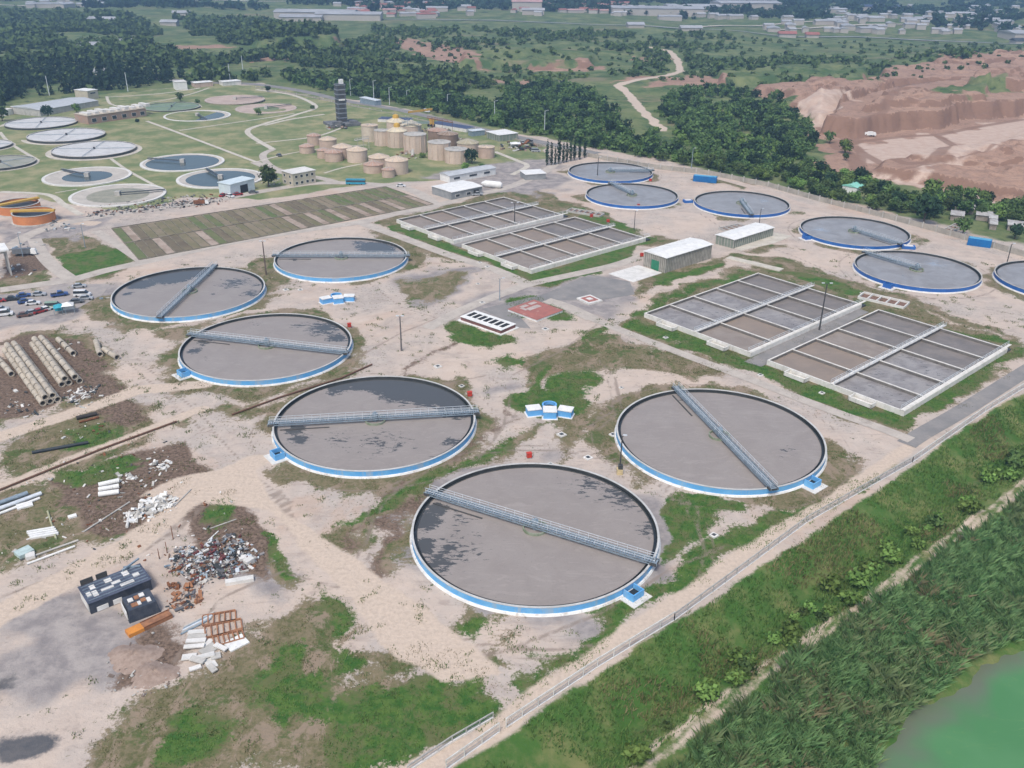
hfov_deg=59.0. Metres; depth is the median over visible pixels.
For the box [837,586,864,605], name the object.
shrub
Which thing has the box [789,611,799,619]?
shrub
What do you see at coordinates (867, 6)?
industrial hall
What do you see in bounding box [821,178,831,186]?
tree
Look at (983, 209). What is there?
tree
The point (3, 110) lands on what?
tree
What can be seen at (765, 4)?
industrial hall
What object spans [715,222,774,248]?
blower shed
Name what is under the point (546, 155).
cypress tree
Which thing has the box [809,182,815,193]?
tree
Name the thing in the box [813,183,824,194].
tree
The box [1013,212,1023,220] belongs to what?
tree
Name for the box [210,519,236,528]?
pole
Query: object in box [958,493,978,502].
shrub
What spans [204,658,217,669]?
concrete slab
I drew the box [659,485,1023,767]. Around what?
reed bed
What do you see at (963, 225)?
tree
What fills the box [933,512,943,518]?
shrub
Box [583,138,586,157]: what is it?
cypress tree
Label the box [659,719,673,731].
shrub
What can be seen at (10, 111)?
white hut
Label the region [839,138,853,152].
tree
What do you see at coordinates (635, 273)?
concrete apron
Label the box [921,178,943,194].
tree
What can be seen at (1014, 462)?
shrub
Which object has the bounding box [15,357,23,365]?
concrete pipe
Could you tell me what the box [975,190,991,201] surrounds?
tree
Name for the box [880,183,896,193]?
tree
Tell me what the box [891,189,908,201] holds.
tree
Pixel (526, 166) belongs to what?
footpath
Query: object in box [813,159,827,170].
tree
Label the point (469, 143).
digester tank
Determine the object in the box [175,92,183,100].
tree
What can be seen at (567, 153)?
cypress tree
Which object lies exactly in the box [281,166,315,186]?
office building
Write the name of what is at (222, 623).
crossbar rack
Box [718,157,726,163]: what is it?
tree
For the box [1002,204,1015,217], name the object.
tree
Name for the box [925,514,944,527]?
shrub
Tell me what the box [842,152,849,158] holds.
tree
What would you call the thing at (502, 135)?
storage shed
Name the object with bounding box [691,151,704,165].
tree
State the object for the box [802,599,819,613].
shrub
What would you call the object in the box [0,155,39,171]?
trickling filter
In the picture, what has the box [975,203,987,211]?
tree
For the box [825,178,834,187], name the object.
tree
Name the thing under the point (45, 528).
white beam
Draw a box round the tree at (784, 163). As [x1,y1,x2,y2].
[779,157,793,171]
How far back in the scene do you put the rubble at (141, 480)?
191.24 m
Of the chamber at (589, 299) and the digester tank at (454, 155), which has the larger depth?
the digester tank at (454, 155)
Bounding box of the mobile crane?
[408,108,434,126]
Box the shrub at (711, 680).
[705,674,721,684]
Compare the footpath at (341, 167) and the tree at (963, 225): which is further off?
the footpath at (341, 167)
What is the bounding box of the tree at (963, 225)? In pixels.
[953,215,972,232]
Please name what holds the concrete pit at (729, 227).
on the ground at (950, 126)
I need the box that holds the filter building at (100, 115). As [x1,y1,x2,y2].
[73,102,149,124]
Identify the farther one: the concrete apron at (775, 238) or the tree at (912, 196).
the tree at (912, 196)
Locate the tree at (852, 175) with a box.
[847,172,855,178]
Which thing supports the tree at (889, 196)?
on the ground at (950, 126)
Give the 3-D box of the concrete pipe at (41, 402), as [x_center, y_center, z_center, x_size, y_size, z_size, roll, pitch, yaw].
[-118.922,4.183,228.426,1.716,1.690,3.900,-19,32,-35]
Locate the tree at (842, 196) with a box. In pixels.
[836,191,849,202]
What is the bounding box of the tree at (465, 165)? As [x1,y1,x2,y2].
[461,162,468,168]
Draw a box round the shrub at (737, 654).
[727,646,747,666]
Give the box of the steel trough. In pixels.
[125,609,172,637]
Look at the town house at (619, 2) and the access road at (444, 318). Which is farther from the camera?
the town house at (619, 2)
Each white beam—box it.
[26,526,54,533]
[28,528,55,535]
[29,530,56,537]
[30,532,58,539]
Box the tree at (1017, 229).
[1010,223,1023,238]
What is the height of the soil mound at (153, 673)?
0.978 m
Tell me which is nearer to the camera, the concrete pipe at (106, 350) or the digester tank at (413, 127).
the concrete pipe at (106, 350)
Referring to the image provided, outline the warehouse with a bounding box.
[440,165,495,182]
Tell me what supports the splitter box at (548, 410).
on the ground at (950, 126)
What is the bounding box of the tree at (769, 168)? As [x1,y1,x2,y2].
[762,165,774,178]
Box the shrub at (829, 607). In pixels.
[822,601,837,612]
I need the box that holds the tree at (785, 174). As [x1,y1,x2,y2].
[780,170,793,181]
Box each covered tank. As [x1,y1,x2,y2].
[378,116,412,121]
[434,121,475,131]
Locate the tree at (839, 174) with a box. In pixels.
[836,172,845,178]
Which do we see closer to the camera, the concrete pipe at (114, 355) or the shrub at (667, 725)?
the shrub at (667, 725)
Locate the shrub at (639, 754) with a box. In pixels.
[621,740,654,767]
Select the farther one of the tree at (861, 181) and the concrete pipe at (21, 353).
the tree at (861, 181)
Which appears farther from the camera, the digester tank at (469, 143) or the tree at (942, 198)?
the digester tank at (469, 143)
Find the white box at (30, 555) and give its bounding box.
[25,551,35,560]
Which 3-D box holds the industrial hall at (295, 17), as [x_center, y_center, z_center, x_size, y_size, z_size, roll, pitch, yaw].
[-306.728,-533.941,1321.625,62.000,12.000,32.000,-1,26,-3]
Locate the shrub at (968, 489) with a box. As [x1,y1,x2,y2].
[964,487,972,492]
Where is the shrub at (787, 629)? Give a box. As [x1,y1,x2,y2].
[779,619,802,638]
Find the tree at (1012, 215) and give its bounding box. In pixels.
[1007,211,1015,219]
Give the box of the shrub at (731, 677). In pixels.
[724,667,750,687]
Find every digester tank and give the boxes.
[299,143,314,153]
[306,133,320,145]
[316,147,328,158]
[319,136,336,148]
[324,148,342,161]
[332,143,351,158]
[346,146,367,162]
[361,123,377,141]
[363,160,382,173]
[368,153,389,166]
[374,129,387,146]
[381,166,394,177]
[384,155,408,174]
[386,114,404,128]
[387,123,406,147]
[401,120,421,131]
[403,131,426,153]
[428,127,446,140]
[428,139,450,160]
[437,131,458,145]
[444,146,467,164]
[456,138,478,154]
[478,145,494,158]
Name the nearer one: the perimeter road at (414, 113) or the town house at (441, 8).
the perimeter road at (414, 113)
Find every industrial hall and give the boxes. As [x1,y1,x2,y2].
[86,16,132,20]
[159,19,179,25]
[171,10,190,15]
[273,9,357,18]
[279,14,322,21]
[314,11,382,20]
[511,0,542,10]
[522,8,544,14]
[610,5,703,16]
[625,22,644,27]
[663,4,735,11]
[679,25,702,30]
[710,0,781,10]
[777,31,796,37]
[804,32,819,37]
[860,4,900,10]
[997,30,1023,39]
[1009,38,1023,43]
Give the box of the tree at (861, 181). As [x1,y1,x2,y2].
[854,178,866,183]
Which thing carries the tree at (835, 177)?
on the ground at (950, 126)
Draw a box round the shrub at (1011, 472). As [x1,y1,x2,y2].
[1002,466,1022,482]
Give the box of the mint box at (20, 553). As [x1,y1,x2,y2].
[13,545,33,558]
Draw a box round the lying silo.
[481,180,502,187]
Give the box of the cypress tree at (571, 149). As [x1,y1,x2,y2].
[568,137,572,160]
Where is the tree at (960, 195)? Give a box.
[953,190,964,200]
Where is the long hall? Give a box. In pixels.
[12,97,98,115]
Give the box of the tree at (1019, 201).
[1013,194,1023,206]
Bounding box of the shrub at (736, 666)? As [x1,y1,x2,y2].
[724,664,745,684]
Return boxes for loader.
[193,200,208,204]
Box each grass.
[46,281,1023,767]
[481,397,1023,767]
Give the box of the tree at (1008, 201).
[1002,197,1015,207]
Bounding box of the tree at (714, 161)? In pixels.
[711,159,723,168]
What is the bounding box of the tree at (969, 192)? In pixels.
[963,186,980,199]
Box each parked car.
[0,308,12,315]
[4,295,19,301]
[16,292,30,297]
[16,311,31,317]
[17,298,30,303]
[25,299,40,305]
[31,290,46,296]
[33,307,47,314]
[41,305,52,312]
[44,301,60,306]
[50,290,67,297]
[69,298,83,302]
[72,282,85,288]
[73,289,91,296]
[78,294,93,299]
[472,191,482,195]
[531,148,540,151]
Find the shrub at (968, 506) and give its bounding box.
[958,496,984,515]
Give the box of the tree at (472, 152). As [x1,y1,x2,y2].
[464,148,477,163]
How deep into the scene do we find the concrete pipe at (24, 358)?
246.52 m
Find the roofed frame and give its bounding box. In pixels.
[0,243,12,275]
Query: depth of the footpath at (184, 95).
690.49 m
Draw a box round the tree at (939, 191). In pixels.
[933,188,949,196]
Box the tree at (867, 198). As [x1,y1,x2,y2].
[864,193,875,202]
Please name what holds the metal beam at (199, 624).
on the ground at (950, 126)
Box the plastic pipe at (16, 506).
[0,497,39,514]
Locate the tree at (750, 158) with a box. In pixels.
[745,155,755,163]
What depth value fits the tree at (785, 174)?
450.61 m
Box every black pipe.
[32,441,88,453]
[76,412,96,419]
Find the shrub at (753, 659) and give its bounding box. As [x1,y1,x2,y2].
[742,654,758,664]
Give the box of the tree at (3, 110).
[0,104,8,120]
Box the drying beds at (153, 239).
[111,186,432,259]
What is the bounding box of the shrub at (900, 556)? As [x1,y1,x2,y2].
[893,547,905,563]
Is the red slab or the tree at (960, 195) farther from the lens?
the tree at (960, 195)
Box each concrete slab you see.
[181,653,196,660]
[183,643,204,648]
[185,637,206,643]
[187,629,206,634]
[187,634,206,637]
[189,655,205,663]
[189,664,201,671]
[196,651,214,657]
[198,642,217,653]
[204,638,212,646]
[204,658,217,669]
[206,663,217,673]
[211,651,220,659]
[213,642,227,651]
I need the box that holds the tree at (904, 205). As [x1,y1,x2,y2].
[896,201,910,212]
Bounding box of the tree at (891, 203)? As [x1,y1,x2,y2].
[886,198,897,210]
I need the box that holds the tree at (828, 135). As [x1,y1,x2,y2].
[823,130,835,142]
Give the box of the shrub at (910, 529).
[903,524,919,535]
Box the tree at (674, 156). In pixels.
[671,154,678,161]
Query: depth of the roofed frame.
313.37 m
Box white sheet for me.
[223,633,249,651]
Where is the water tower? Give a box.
[323,79,360,127]
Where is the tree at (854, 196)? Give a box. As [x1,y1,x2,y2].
[849,190,861,202]
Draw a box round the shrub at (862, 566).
[858,556,881,573]
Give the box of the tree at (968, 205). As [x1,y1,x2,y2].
[957,198,974,214]
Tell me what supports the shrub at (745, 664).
on the ground at (950, 126)
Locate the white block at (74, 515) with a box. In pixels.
[68,513,76,518]
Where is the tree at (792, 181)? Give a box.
[787,176,799,187]
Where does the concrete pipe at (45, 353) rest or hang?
on the concrete pipe
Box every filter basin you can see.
[396,197,567,243]
[462,217,649,273]
[644,273,865,356]
[766,309,1011,415]
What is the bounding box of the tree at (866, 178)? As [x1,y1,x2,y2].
[857,175,872,181]
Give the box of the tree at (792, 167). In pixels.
[784,164,799,176]
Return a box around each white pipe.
[98,478,119,486]
[98,483,118,491]
[98,489,118,496]
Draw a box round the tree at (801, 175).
[796,170,807,179]
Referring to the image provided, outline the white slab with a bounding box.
[16,502,32,510]
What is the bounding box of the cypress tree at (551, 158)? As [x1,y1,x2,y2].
[549,142,553,164]
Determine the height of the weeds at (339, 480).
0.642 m
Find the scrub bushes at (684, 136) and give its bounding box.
[653,98,823,173]
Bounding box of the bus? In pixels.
[346,178,365,184]
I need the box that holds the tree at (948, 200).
[943,195,955,210]
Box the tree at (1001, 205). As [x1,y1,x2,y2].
[992,202,1006,210]
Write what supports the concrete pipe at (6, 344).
on the concrete pipe
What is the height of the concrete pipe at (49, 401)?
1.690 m
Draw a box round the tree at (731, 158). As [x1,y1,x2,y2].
[725,153,736,163]
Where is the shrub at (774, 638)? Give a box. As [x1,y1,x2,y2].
[767,631,782,644]
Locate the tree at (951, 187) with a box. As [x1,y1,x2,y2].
[945,184,964,191]
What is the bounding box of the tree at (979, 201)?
[976,197,987,206]
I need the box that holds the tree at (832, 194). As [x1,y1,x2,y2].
[827,190,838,200]
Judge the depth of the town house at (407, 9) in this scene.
1494.70 m
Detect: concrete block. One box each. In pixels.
[239,554,246,560]
[243,556,254,566]
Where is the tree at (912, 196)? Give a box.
[907,193,918,201]
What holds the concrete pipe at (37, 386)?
on the concrete pipe
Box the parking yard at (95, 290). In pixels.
[0,284,110,327]
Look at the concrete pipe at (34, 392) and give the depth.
230.83 m
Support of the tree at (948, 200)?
on the ground at (950, 126)
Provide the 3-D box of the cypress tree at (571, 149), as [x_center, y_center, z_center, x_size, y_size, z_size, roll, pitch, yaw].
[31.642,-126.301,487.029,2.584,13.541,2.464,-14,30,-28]
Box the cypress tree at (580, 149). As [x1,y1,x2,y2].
[577,136,581,159]
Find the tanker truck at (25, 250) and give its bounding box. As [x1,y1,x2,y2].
[11,247,37,255]
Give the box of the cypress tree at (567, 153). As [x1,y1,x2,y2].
[565,139,568,161]
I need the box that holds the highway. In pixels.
[419,19,1017,43]
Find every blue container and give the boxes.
[693,174,717,182]
[967,236,992,247]
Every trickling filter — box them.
[0,116,76,129]
[0,139,15,149]
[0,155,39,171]
[21,128,105,144]
[45,140,141,160]
[143,102,201,111]
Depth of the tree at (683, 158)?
480.97 m
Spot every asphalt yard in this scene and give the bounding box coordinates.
[483,275,634,328]
[744,309,867,366]
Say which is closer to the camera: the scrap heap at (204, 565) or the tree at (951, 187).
the scrap heap at (204, 565)
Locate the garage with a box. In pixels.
[217,176,254,194]
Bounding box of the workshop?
[431,180,482,199]
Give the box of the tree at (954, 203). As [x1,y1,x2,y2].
[948,199,960,208]
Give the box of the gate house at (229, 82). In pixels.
[219,79,241,85]
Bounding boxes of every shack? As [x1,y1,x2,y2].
[950,210,964,219]
[955,205,975,214]
[975,210,992,221]
[988,213,997,223]
[989,219,997,229]
[1007,219,1023,230]
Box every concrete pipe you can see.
[0,361,10,370]
[4,342,11,350]
[4,367,14,376]
[5,352,11,360]
[7,347,16,354]
[8,357,15,366]
[11,340,19,347]
[11,352,19,360]
[12,362,18,370]
[14,345,21,353]
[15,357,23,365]
[16,367,21,376]
[18,350,27,357]
[18,362,27,371]
[20,372,26,379]
[21,355,30,364]
[22,367,30,375]
[23,378,29,387]
[25,360,34,368]
[26,372,34,382]
[28,383,34,393]
[29,341,35,349]
[29,365,39,373]
[30,378,37,387]
[31,336,39,343]
[31,389,38,398]
[33,346,39,354]
[33,371,43,380]
[34,383,44,391]
[35,341,44,348]
[36,395,46,405]
[37,376,47,383]
[38,335,46,343]
[38,389,48,400]
[39,345,47,354]
[40,356,46,364]
[41,381,50,391]
[42,339,51,346]
[42,350,50,358]
[43,361,50,367]
[45,387,55,398]
[46,344,54,352]
[46,355,54,363]
[46,398,53,404]
[47,366,53,373]
[50,349,58,356]
[50,360,59,369]
[51,371,58,379]
[53,366,61,374]
[54,354,64,362]
[54,391,60,402]
[55,337,64,345]
[55,377,65,387]
[58,371,67,381]
[59,359,68,366]
[61,342,69,350]
[63,364,72,373]
[65,375,71,385]
[66,347,75,355]
[68,369,78,379]
[75,373,82,383]
[96,348,102,356]
[101,347,111,355]
[108,351,119,359]
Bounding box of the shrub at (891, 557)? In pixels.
[880,545,904,565]
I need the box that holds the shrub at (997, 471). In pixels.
[979,464,1003,481]
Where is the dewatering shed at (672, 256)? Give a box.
[643,237,713,272]
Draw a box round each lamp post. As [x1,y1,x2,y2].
[259,240,266,274]
[396,315,403,350]
[616,434,626,474]
[818,283,832,329]
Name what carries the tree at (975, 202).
on the ground at (950, 126)
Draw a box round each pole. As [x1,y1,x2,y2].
[25,539,78,559]
[27,545,74,564]
[47,510,56,538]
[83,501,129,531]
[125,513,129,527]
[173,489,191,507]
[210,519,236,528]
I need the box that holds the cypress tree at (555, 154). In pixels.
[554,146,556,164]
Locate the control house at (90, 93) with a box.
[74,88,98,98]
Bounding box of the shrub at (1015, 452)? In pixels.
[1006,448,1023,458]
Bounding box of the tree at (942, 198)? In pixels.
[934,194,946,204]
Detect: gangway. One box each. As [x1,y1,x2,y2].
[354,136,368,146]
[402,121,429,125]
[427,116,452,130]
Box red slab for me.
[508,300,562,321]
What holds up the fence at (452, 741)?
on the ground at (950, 126)
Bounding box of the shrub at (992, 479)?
[979,470,997,483]
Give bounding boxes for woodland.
[0,4,516,104]
[279,66,817,164]
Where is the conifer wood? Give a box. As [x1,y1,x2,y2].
[0,44,184,100]
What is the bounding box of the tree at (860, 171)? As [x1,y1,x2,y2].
[853,166,868,178]
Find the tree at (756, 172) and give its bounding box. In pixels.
[751,166,764,178]
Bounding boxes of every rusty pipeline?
[0,421,176,490]
[232,364,372,414]
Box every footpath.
[0,132,38,159]
[0,191,82,214]
[105,96,116,105]
[110,158,155,184]
[115,88,197,96]
[146,121,255,161]
[149,88,207,102]
[179,113,294,130]
[256,128,341,143]
[256,145,357,161]
[324,164,360,172]
[451,217,566,246]
[495,152,529,174]
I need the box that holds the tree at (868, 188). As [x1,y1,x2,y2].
[858,180,879,195]
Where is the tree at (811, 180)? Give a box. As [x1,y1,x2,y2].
[807,178,817,185]
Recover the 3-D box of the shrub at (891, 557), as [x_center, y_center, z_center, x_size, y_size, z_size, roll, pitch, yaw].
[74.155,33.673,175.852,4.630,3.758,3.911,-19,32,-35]
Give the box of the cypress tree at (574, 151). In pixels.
[572,135,576,159]
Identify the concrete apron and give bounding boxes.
[609,265,661,281]
[734,232,791,250]
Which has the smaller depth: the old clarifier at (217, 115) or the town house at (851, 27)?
the old clarifier at (217, 115)
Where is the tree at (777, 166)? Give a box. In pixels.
[774,161,782,171]
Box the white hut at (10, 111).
[4,108,12,115]
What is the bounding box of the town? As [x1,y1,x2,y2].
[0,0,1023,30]
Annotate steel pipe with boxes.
[0,491,28,504]
[0,491,41,510]
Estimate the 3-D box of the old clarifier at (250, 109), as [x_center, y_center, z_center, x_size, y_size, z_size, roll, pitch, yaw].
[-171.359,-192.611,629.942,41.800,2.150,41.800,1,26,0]
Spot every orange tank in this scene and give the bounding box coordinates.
[0,197,40,217]
[10,206,58,226]
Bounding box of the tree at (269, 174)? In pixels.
[257,163,277,186]
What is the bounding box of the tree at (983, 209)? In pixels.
[975,205,988,213]
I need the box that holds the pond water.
[876,651,1023,767]
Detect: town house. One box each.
[25,3,35,7]
[34,2,58,7]
[55,2,75,7]
[333,2,341,5]
[382,8,396,12]
[386,12,396,16]
[399,12,419,16]
[403,7,411,11]
[416,12,435,18]
[426,6,447,11]
[437,6,447,11]
[457,6,466,10]
[466,10,473,15]
[467,6,475,11]
[510,8,516,12]
[534,11,542,15]
[557,8,566,12]
[567,9,583,12]
[588,8,597,13]
[599,9,608,13]
[611,1,629,3]
[614,11,622,15]
[657,15,682,20]
[695,12,705,17]
[707,12,718,18]
[714,14,727,19]
[726,14,743,19]
[749,15,758,19]
[762,23,774,28]
[766,25,779,31]
[781,15,793,19]
[781,20,791,24]
[785,22,795,27]
[785,27,796,30]
[792,19,804,24]
[801,26,808,32]
[813,19,834,24]
[823,27,830,31]
[828,8,847,12]
[830,27,839,32]
[834,20,845,26]
[836,10,846,13]
[839,27,848,32]
[840,23,855,30]
[847,14,855,19]
[854,15,867,20]
[855,26,877,32]
[858,17,865,23]
[867,16,884,21]
[872,27,884,33]
[874,24,886,28]
[878,13,888,17]
[885,21,895,26]
[888,14,897,18]
[898,28,905,33]
[899,17,925,22]
[901,13,910,16]
[902,22,915,27]
[905,19,917,22]
[915,23,926,29]
[920,20,929,24]
[922,15,947,19]
[925,10,932,14]
[930,27,944,33]
[938,29,950,34]
[940,12,954,17]
[946,24,969,28]
[952,11,974,16]
[953,28,962,33]
[991,19,1013,24]
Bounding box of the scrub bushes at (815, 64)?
[357,27,1023,88]
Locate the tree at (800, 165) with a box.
[797,162,810,171]
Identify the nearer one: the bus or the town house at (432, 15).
the bus
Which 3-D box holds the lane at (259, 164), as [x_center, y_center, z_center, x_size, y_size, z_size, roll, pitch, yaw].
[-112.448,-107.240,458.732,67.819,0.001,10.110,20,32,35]
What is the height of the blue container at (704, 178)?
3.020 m
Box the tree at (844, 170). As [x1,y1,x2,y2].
[840,168,849,175]
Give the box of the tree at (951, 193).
[944,189,956,196]
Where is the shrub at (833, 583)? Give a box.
[819,572,845,594]
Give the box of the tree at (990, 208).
[986,205,993,210]
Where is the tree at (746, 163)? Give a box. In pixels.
[739,160,751,169]
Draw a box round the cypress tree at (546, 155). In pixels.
[545,139,549,164]
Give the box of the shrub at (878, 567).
[864,558,884,574]
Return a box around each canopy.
[53,304,65,314]
[61,302,74,312]
[510,142,520,145]
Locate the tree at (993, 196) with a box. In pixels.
[986,191,995,201]
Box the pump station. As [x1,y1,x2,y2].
[457,310,518,335]
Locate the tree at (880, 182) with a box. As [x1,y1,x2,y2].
[877,180,886,190]
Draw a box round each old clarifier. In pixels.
[41,167,131,186]
[68,184,166,207]
[140,153,224,171]
[163,110,230,121]
[176,168,261,188]
[204,95,264,104]
[235,103,296,113]
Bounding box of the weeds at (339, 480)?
[1,252,1023,767]
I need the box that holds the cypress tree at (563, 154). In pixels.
[562,143,565,161]
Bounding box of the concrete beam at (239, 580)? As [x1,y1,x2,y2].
[225,575,253,585]
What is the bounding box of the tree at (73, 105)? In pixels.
[71,103,80,112]
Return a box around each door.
[240,184,247,192]
[651,259,658,270]
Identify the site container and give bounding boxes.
[78,558,152,613]
[121,588,160,622]
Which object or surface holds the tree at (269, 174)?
on the ground at (950, 126)
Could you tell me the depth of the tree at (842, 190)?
418.50 m
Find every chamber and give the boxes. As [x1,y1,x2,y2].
[556,432,566,437]
[577,295,602,304]
[583,455,592,460]
[682,199,692,202]
[709,532,718,538]
[901,244,915,249]
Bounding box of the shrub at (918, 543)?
[910,536,926,549]
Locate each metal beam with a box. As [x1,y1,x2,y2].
[180,618,210,634]
[181,617,211,632]
[182,615,212,630]
[183,614,211,628]
[184,611,214,626]
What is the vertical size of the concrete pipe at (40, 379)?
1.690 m
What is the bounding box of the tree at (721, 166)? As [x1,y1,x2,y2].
[717,162,726,171]
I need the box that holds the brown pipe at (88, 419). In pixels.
[79,416,98,422]
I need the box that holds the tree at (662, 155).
[657,152,666,160]
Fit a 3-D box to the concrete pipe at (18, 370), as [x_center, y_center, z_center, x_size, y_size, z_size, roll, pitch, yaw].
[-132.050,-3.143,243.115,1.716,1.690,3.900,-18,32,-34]
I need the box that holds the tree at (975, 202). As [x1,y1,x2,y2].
[969,199,978,207]
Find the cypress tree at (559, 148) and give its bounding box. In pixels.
[557,134,561,163]
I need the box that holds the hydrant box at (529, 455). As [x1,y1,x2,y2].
[526,451,531,458]
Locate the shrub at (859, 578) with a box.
[845,566,873,590]
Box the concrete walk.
[725,256,783,271]
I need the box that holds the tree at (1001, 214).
[994,209,1006,220]
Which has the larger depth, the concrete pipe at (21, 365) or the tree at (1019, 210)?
the tree at (1019, 210)
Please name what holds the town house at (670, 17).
on the ground at (950, 126)
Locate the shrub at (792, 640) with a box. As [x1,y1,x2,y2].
[783,635,800,650]
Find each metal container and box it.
[359,96,380,105]
[468,128,484,135]
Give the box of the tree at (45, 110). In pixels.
[40,105,52,115]
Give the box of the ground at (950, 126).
[0,0,1023,767]
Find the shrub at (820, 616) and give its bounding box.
[815,610,829,622]
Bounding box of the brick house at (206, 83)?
[191,80,212,87]
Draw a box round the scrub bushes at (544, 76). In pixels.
[388,68,589,92]
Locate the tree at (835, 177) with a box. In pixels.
[824,170,838,182]
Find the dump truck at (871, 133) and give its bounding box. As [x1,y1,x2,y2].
[865,131,875,136]
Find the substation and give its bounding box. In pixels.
[519,169,546,179]
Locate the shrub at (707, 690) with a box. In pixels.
[693,678,721,703]
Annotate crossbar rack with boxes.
[202,609,235,626]
[204,617,242,638]
[212,628,244,644]
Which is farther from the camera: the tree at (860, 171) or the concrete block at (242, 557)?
the tree at (860, 171)
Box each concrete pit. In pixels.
[566,208,604,216]
[718,223,744,231]
[857,291,909,308]
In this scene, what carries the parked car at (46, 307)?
on the parking yard at (95, 290)
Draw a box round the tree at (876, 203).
[868,197,884,209]
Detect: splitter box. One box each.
[318,292,355,304]
[524,401,574,419]
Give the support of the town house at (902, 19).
on the ground at (950, 126)
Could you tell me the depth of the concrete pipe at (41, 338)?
259.05 m
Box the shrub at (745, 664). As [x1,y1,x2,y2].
[738,657,757,675]
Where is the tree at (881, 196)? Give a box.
[874,192,887,204]
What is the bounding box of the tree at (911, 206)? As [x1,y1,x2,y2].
[910,201,916,211]
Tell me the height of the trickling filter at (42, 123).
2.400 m
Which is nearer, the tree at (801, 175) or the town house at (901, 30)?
the tree at (801, 175)
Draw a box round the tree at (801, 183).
[795,178,806,189]
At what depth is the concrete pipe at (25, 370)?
239.65 m
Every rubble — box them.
[0,178,279,298]
[0,342,103,418]
[1,418,232,565]
[81,194,229,216]
[106,632,179,696]
[115,459,178,522]
[326,123,541,158]
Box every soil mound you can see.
[108,644,164,674]
[131,661,180,688]
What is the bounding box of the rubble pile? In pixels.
[944,223,959,230]
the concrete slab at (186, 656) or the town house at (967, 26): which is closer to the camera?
the concrete slab at (186, 656)
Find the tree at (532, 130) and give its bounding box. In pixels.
[529,127,535,134]
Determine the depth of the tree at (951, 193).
410.17 m
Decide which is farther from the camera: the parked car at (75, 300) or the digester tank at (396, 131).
the digester tank at (396, 131)
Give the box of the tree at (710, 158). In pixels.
[704,152,716,167]
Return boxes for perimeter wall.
[255,86,556,149]
[561,148,1023,256]
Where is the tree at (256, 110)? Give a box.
[254,108,261,114]
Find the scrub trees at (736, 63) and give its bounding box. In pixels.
[342,21,1012,84]
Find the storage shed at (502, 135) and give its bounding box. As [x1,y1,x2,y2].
[486,129,517,141]
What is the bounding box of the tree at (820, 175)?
[809,170,823,181]
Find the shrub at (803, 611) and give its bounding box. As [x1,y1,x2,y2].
[798,607,809,615]
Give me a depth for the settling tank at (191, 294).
296.40 m
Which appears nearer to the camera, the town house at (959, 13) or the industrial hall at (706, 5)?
the town house at (959, 13)
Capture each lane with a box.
[245,89,317,148]
[251,162,336,180]
[259,149,282,171]
[265,114,324,124]
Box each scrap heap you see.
[164,533,264,583]
[164,580,204,612]
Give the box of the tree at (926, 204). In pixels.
[912,192,943,222]
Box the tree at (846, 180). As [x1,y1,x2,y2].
[838,176,853,186]
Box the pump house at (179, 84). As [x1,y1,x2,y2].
[172,80,187,89]
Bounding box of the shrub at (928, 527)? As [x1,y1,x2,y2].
[923,524,933,531]
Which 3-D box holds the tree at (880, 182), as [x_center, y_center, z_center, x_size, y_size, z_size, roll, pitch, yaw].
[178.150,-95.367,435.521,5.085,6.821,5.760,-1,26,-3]
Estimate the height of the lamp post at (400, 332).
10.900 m
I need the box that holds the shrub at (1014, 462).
[1004,455,1022,467]
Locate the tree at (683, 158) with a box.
[679,152,689,164]
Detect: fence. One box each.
[407,712,493,767]
[445,722,499,767]
[506,611,675,727]
[674,456,913,619]
[912,383,1023,461]
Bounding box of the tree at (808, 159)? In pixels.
[803,157,815,166]
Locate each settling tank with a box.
[110,261,266,322]
[172,313,353,386]
[264,376,479,478]
[271,237,409,282]
[410,463,660,616]
[567,162,654,183]
[585,180,678,209]
[614,384,827,497]
[693,190,790,218]
[798,216,910,250]
[852,248,982,293]
[992,260,1023,294]
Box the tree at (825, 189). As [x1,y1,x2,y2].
[817,186,832,196]
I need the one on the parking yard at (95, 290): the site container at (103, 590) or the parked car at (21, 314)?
the parked car at (21, 314)
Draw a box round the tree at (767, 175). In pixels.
[761,169,773,179]
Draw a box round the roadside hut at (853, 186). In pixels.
[842,181,863,192]
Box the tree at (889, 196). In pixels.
[886,193,895,201]
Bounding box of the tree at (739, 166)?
[733,162,746,173]
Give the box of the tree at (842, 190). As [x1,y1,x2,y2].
[836,188,847,192]
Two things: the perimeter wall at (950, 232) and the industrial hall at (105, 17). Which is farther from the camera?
the industrial hall at (105, 17)
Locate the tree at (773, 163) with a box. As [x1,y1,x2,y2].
[765,160,777,166]
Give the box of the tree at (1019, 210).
[1015,205,1023,214]
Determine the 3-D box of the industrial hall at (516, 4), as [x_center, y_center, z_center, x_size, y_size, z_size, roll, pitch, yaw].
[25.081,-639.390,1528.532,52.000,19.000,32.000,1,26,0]
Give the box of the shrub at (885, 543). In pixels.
[880,539,895,550]
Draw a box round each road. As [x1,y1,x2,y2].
[0,159,561,291]
[2,181,440,253]
[27,238,77,280]
[91,230,146,261]
[152,78,601,153]
[359,223,528,283]
[421,255,643,329]
[543,298,597,319]
[557,158,1013,262]
[590,318,914,441]
[703,20,852,26]
[780,24,875,29]
[897,364,1023,447]

